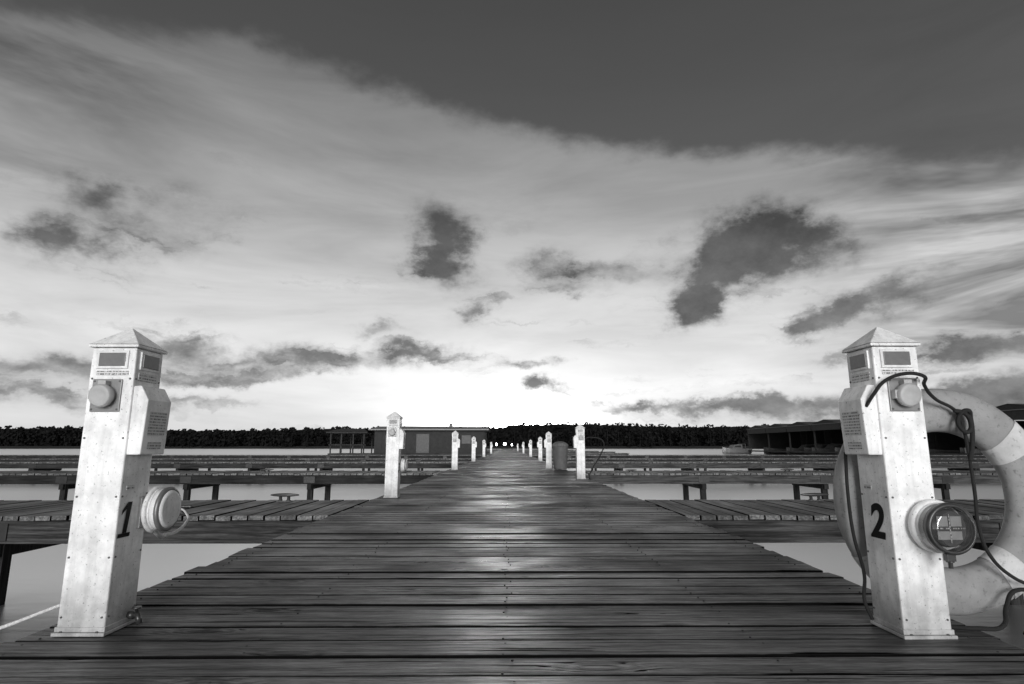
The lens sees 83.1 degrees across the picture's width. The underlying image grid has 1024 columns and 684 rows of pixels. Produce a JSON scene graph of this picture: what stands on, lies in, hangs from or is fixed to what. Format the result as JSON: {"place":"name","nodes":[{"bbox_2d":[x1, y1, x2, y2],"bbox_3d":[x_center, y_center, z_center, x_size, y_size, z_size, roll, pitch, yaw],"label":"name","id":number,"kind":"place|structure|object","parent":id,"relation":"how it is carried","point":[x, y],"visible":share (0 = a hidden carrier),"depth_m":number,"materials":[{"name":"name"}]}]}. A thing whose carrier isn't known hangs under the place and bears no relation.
{"place":"outdoors","nodes":[
{"label":"outdoors","id":0,"kind":"place"},
{"bbox_2d":[0,446,748,448],"bbox_3d":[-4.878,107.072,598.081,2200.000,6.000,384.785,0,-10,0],"label":"shore ground","id":1,"kind":"structure","parent":0,"point":[365,447],"depth_m":426.16,"materials":[{"name":"soil"}]},
{"bbox_2d":[0,421,786,447],"bbox_3d":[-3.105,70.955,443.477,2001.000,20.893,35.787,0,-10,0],"label":"distant trees","id":2,"kind":"object","parent":1,"relation":"on","point":[629,435],"visible":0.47,"depth_m":436.97,"materials":[{"name":"black plant"}]},
{"bbox_2d":[0,449,1023,648],"bbox_3d":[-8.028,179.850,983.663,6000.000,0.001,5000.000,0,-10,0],"label":"water","id":3,"kind":"structure","parent":0,"point":[35,581],"depth_m":8.52,"materials":[{"name":"white liquid"}]},
{"bbox_2d":[0,500,368,605],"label":"finger dock","id":4,"kind":"object","parent":3,"relation":"on","point":[27,525],"visible":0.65,"depth_m":5.27,"materials":[{"name":"grey wood"}]},
{"bbox_2d":[180,505,192,513],"bbox_3d":[-3.145,1.571,5.432,0.280,0.080,0.056,0,-10,0],"label":"dock cleat","id":5,"kind":"object","parent":4,"relation":"on","point":[185,506],"visible":0.34,"depth_m":5.42,"materials":[{"name":"metal"}]},
{"bbox_2d":[271,493,298,501],"bbox_3d":[-2.605,1.780,6.618,0.322,0.092,0.064,0,-10,0],"label":"dock cleat","id":6,"kind":"object","parent":4,"relation":"on","point":[281,495],"visible":1,"depth_m":6.61,"materials":[{"name":"metal"}]},
{"bbox_2d":[0,470,442,499],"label":"finger dock","id":7,"kind":"object","parent":3,"relation":"on","point":[190,480],"visible":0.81,"depth_m":13.60,"materials":[{"name":"grey wood"}]},
{"bbox_2d":[0,461,468,470],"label":"finger dock","id":8,"kind":"object","parent":3,"relation":"on","point":[177,465],"visible":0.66,"depth_m":23.41,"materials":[{"name":"grey wood"}]},
{"bbox_2d":[0,458,476,470],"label":"finger dock","id":9,"kind":"object","parent":3,"relation":"on","point":[246,459],"visible":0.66,"depth_m":30.34,"materials":[{"name":"grey wood"}]},
{"bbox_2d":[0,455,482,457],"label":"finger dock","id":10,"kind":"object","parent":3,"relation":"on","point":[250,456],"visible":0.64,"depth_m":43.02,"materials":[{"name":"grey wood"}]},
{"bbox_2d":[326,429,374,454],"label":"dock pavilion","id":11,"kind":"structure","parent":3,"relation":"on","point":[341,432],"depth_m":59.16,"materials":[{"name":"grey wood"}]},
{"bbox_2d":[361,423,490,454],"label":"boathouse","id":12,"kind":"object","parent":3,"relation":"on","point":[428,440],"visible":0.72,"depth_m":59.05,"materials":[{"name":"grey wood"}]},
{"bbox_2d":[0,449,1023,683],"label":"wooden dock","id":13,"kind":"object","parent":3,"relation":"in","point":[506,566],"visible":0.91,"depth_m":2.22,"materials":[{"name":"grey wood"}]},
{"bbox_2d":[50,328,181,636],"bbox_3d":[-1.403,0.475,2.124,0.245,1.058,0.325,0,-10,0],"label":"power pedestal","id":14,"kind":"object","parent":13,"relation":"on","point":[118,508],"visible":0.97,"depth_m":2.03,"materials":[{"name":"paint"}]},
{"bbox_2d":[0,604,59,629],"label":"mooring line","id":15,"kind":"object","parent":14,"relation":"attached to","point":[29,616],"visible":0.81,"depth_m":1.91,"materials":[{"name":"white fabric"}]},
{"bbox_2d":[126,605,142,624],"bbox_3d":[-1.330,0.966,2.040,0.051,0.059,0.029,0,-10,0],"label":"hose bib","id":16,"kind":"object","parent":14,"relation":"attached to","point":[136,614],"visible":1,"depth_m":2.03,"materials":[{"name":"metal"}]},
{"bbox_2d":[153,508,189,538],"bbox_3d":[-2.201,1.149,3.820,0.127,0.303,3.866,5,-12,-28],"label":"mooring line","id":17,"kind":"object","parent":14,"relation":"attached to","point":[158,534],"visible":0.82,"depth_m":3.13,"materials":[{"name":"grey fabric"}]},
{"bbox_2d":[383,412,407,497],"bbox_3d":[-1.457,1.412,7.289,0.245,1.058,0.325,0,-10,0],"label":"power pedestal","id":18,"kind":"object","parent":13,"relation":"on","point":[395,463],"visible":1,"depth_m":7.19,"materials":[{"name":"paint"}]},
{"bbox_2d":[451,431,459,469],"bbox_3d":[-1.536,2.955,15.796,0.226,1.058,0.217,0,-10,-1],"label":"power pedestal","id":19,"kind":"object","parent":13,"relation":"on","point":[455,442],"visible":1,"depth_m":15.74,"materials":[{"name":"paint"}]},
{"bbox_2d":[471,436,476,461],"bbox_3d":[-1.607,4.543,24.553,0.226,1.058,0.217,0,-10,-1],"label":"power pedestal","id":20,"kind":"object","parent":13,"relation":"on","point":[474,444],"visible":1,"depth_m":24.51,"materials":[{"name":"paint"}]},
{"bbox_2d":[483,440,485,456],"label":"power pedestal","id":21,"kind":"object","parent":13,"relation":"on","point":[484,444],"visible":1,"depth_m":35.32,"materials":[{"name":"paint"}]},
{"bbox_2d":[528,439,531,456],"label":"power pedestal","id":22,"kind":"object","parent":13,"relation":"on","point":[530,447],"visible":1,"depth_m":35.34,"materials":[{"name":"paint"}]},
{"bbox_2d":[537,437,541,460],"bbox_3d":[1.203,4.636,25.067,0.226,1.058,0.217,0,-10,-1],"label":"power pedestal","id":23,"kind":"object","parent":13,"relation":"on","point":[539,444],"visible":0.97,"depth_m":25.01,"materials":[{"name":"paint"}]},
{"bbox_2d":[544,431,551,468],"bbox_3d":[1.040,3.119,16.702,0.226,1.058,0.217,0,-10,0],"label":"power pedestal","id":24,"kind":"object","parent":13,"relation":"on","point":[548,442],"visible":1,"depth_m":16.64,"materials":[{"name":"paint"}]},
{"bbox_2d":[552,441,567,468],"bbox_3d":[1.339,3.139,16.005,0.450,0.755,0.457,0,-10,0],"label":"trash bin","id":25,"kind":"object","parent":13,"relation":"on","point":[560,452],"visible":1,"depth_m":15.84,"materials":[{"name":"plastic"}]},
{"bbox_2d":[573,424,585,478],"bbox_3d":[1.315,2.138,11.292,0.226,1.058,0.217,0,-10,-1],"label":"power pedestal","id":26,"kind":"object","parent":13,"relation":"on","point":[579,441],"visible":1,"depth_m":11.24,"materials":[{"name":"paint"}]},
{"bbox_2d":[585,437,604,478],"bbox_3d":[1.594,2.300,11.179,0.303,0.923,0.338,5,-11,-25],"label":"power cord","id":27,"kind":"object","parent":26,"relation":"attached to","point":[599,455],"visible":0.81,"depth_m":11.19,"materials":[{"name":"black rubber"}]},
{"bbox_2d":[838,327,976,639],"bbox_3d":[1.363,0.454,2.009,0.270,1.058,0.287,0,-10,-1],"label":"power pedestal","id":28,"kind":"object","parent":13,"relation":"on","point":[914,529],"visible":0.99,"depth_m":1.99,"materials":[{"name":"paint"}]},
{"bbox_2d":[844,371,1023,634],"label":"rope","id":29,"kind":"object","parent":28,"relation":"hanging from","point":[967,413],"visible":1,"depth_m":2.11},
{"bbox_2d":[833,389,1023,615],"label":"life ring","id":30,"kind":"object","parent":13,"relation":"on","point":[983,582],"visible":0.48,"depth_m":2.19,"materials":[{"name":"plastic"}]},
{"bbox_2d":[520,451,614,452],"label":"finger dock","id":31,"kind":"object","parent":3,"relation":"in","point":[575,452],"visible":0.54,"depth_m":74.74,"materials":[{"name":"grey wood"}]},
{"bbox_2d":[525,453,629,454],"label":"finger dock","id":32,"kind":"object","parent":3,"relation":"in","point":[587,453],"visible":0.47,"depth_m":57.00,"materials":[{"name":"grey wood"}]},
{"bbox_2d":[722,444,751,453],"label":"moored boat","id":33,"kind":"object","parent":3,"relation":"on","point":[734,449],"visible":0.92,"depth_m":111.71,"materials":[{"name":"grey glass"}]},
{"bbox_2d":[532,455,985,457],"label":"finger dock","id":34,"kind":"object","parent":3,"relation":"on","point":[743,456],"visible":0.53,"depth_m":43.29,"materials":[{"name":"grey wood"}]},
{"bbox_2d":[542,458,987,470],"bbox_3d":[22.606,6.945,31.189,42.460,1.305,1.550,0,-10,0],"label":"finger dock","id":35,"kind":"object","parent":3,"relation":"on","point":[746,459],"visible":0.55,"depth_m":30.80,"materials":[{"name":"grey wood"}]},
{"bbox_2d":[545,461,993,470],"bbox_3d":[20.665,5.693,24.286,38.464,1.305,1.550,0,-10,0],"label":"finger dock","id":36,"kind":"object","parent":3,"relation":"on","point":[815,465],"visible":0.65,"depth_m":23.57,"materials":[{"name":"grey wood"}]},
{"bbox_2d":[763,447,786,454],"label":"moored boat","id":37,"kind":"object","parent":3,"relation":"on","point":[778,453],"visible":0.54,"depth_m":106.64,"materials":[{"name":"grey glass"}]},
{"bbox_2d":[571,470,1000,499],"bbox_3d":[17.711,3.913,14.472,32.396,1.305,1.650,0,-10,0],"label":"finger dock","id":38,"kind":"object","parent":3,"relation":"on","point":[823,480],"visible":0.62,"depth_m":13.70,"materials":[{"name":"grey wood"}]},
{"bbox_2d":[780,468,793,472],"bbox_3d":[6.685,3.121,14.022,0.336,0.096,0.067,0,-10,0],"label":"dock cleat","id":39,"kind":"object","parent":38,"relation":"on","point":[787,469],"visible":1,"depth_m":14.01,"materials":[{"name":"metal"}]},
{"bbox_2d":[786,444,821,454],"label":"moored boat","id":40,"kind":"object","parent":3,"relation":"on","point":[801,448],"visible":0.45,"depth_m":98.72,"materials":[{"name":"grey glass"}]},
{"bbox_2d":[804,443,840,454],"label":"moored boat","id":41,"kind":"object","parent":3,"relation":"on","point":[818,446],"visible":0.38,"depth_m":94.19,"materials":[{"name":"grey glass"}]},
{"bbox_2d":[811,444,842,454],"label":"moored boat","id":42,"kind":"object","parent":3,"relation":"on","point":[829,447],"visible":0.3,"depth_m":90.78,"materials":[{"name":"grey glass"}]},
{"bbox_2d":[645,499,1023,604],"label":"finger dock","id":43,"kind":"object","parent":3,"relation":"on","point":[780,521],"visible":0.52,"depth_m":5.31,"materials":[{"name":"grey wood"}]},
{"bbox_2d":[800,493,828,500],"bbox_3d":[3.495,1.788,6.666,0.322,0.092,0.064,0,-10,0],"label":"dock cleat","id":44,"kind":"object","parent":43,"relation":"on","point":[810,495],"visible":1,"depth_m":6.65,"materials":[{"name":"metal"}]},
{"bbox_2d":[834,447,840,454],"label":"moored boat","id":45,"kind":"object","parent":3,"relation":"on","point":[837,449],"visible":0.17,"depth_m":83.24,"materials":[{"name":"grey glass"}]},
{"bbox_2d":[747,404,1023,454],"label":"covered boat dock","id":46,"kind":"object","parent":3,"relation":"on","point":[799,434],"visible":0.33,"depth_m":97.03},
{"bbox_2d":[929,449,959,452],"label":"moored boat","id":47,"kind":"object","parent":3,"relation":"on","point":[942,451],"visible":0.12,"depth_m":66.75,"materials":[{"name":"grey glass"}]},
{"bbox_2d":[963,448,982,453],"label":"moored boat","id":48,"kind":"object","parent":3,"relation":"on","point":[976,451],"visible":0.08,"depth_m":59.45,"materials":[{"name":"grey glass"}]},
{"bbox_2d":[0,0,1023,430],"label":"sky","id":49,"kind":"structure","parent":0,"point":[354,214],"materials":[{"name":"grey"}]}
]}

